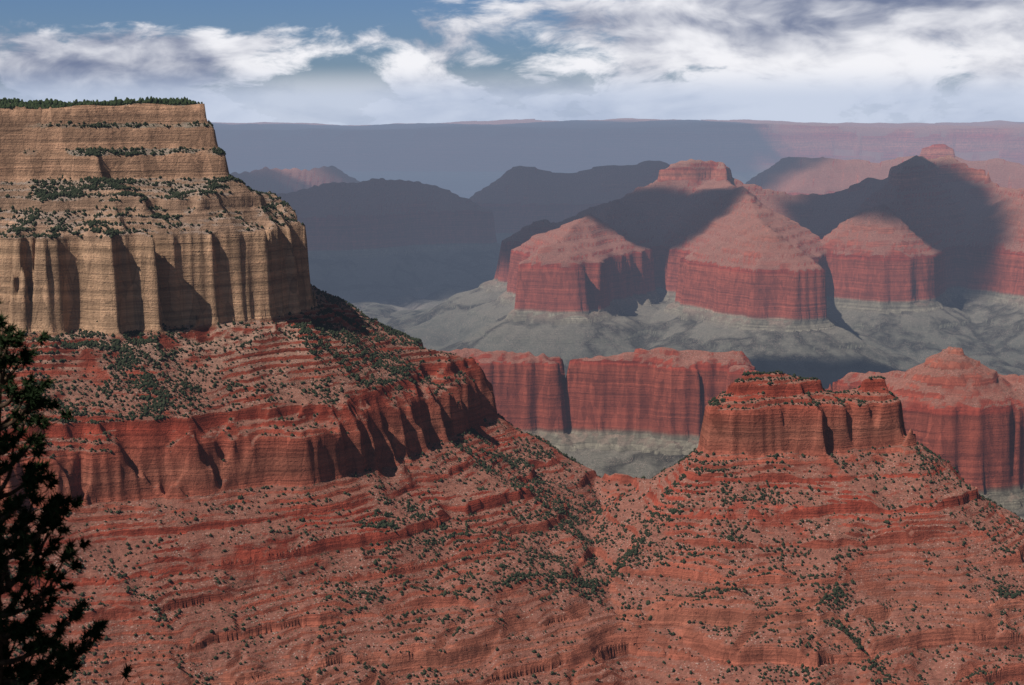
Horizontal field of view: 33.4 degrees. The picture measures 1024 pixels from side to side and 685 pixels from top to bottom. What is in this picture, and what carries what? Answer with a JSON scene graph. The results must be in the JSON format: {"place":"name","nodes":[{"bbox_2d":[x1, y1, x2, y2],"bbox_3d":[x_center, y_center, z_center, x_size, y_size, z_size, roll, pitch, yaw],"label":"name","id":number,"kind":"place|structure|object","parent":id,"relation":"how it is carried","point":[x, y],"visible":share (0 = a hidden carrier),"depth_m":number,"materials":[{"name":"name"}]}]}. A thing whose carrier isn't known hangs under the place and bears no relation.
{"place":"outdoors","nodes":[
{"label":"outdoors","id":0,"kind":"place"},
{"bbox_2d":[0,103,1023,684],"bbox_3d":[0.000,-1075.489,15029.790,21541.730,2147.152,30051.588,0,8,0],"label":"canyon terrain","id":1,"kind":"structure","parent":0,"point":[618,301],"depth_m":2258.49,"materials":[{"name":"red stone"}]},
{"bbox_2d":[0,290,135,684],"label":"pine tree","id":2,"kind":"object","parent":1,"relation":"on","point":[52,512],"visible":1,"depth_m":39.30,"materials":[{"name":"green plant"}]},
{"bbox_2d":[0,96,202,108],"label":"trees","id":3,"kind":"object","parent":1,"relation":"on","point":[5,102],"visible":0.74,"depth_m":2337.96,"materials":[{"name":"green plant"}]},
{"bbox_2d":[0,106,1023,684],"bbox_3d":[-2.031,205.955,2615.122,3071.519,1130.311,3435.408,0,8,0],"label":"shrubs","id":4,"kind":"object","parent":1,"relation":"on","point":[160,402],"visible":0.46,"depth_m":2146.59,"materials":[{"name":"green plant"}]},
{"bbox_2d":[0,0,1023,124],"label":"sky","id":5,"kind":"structure","parent":0,"point":[335,62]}
]}

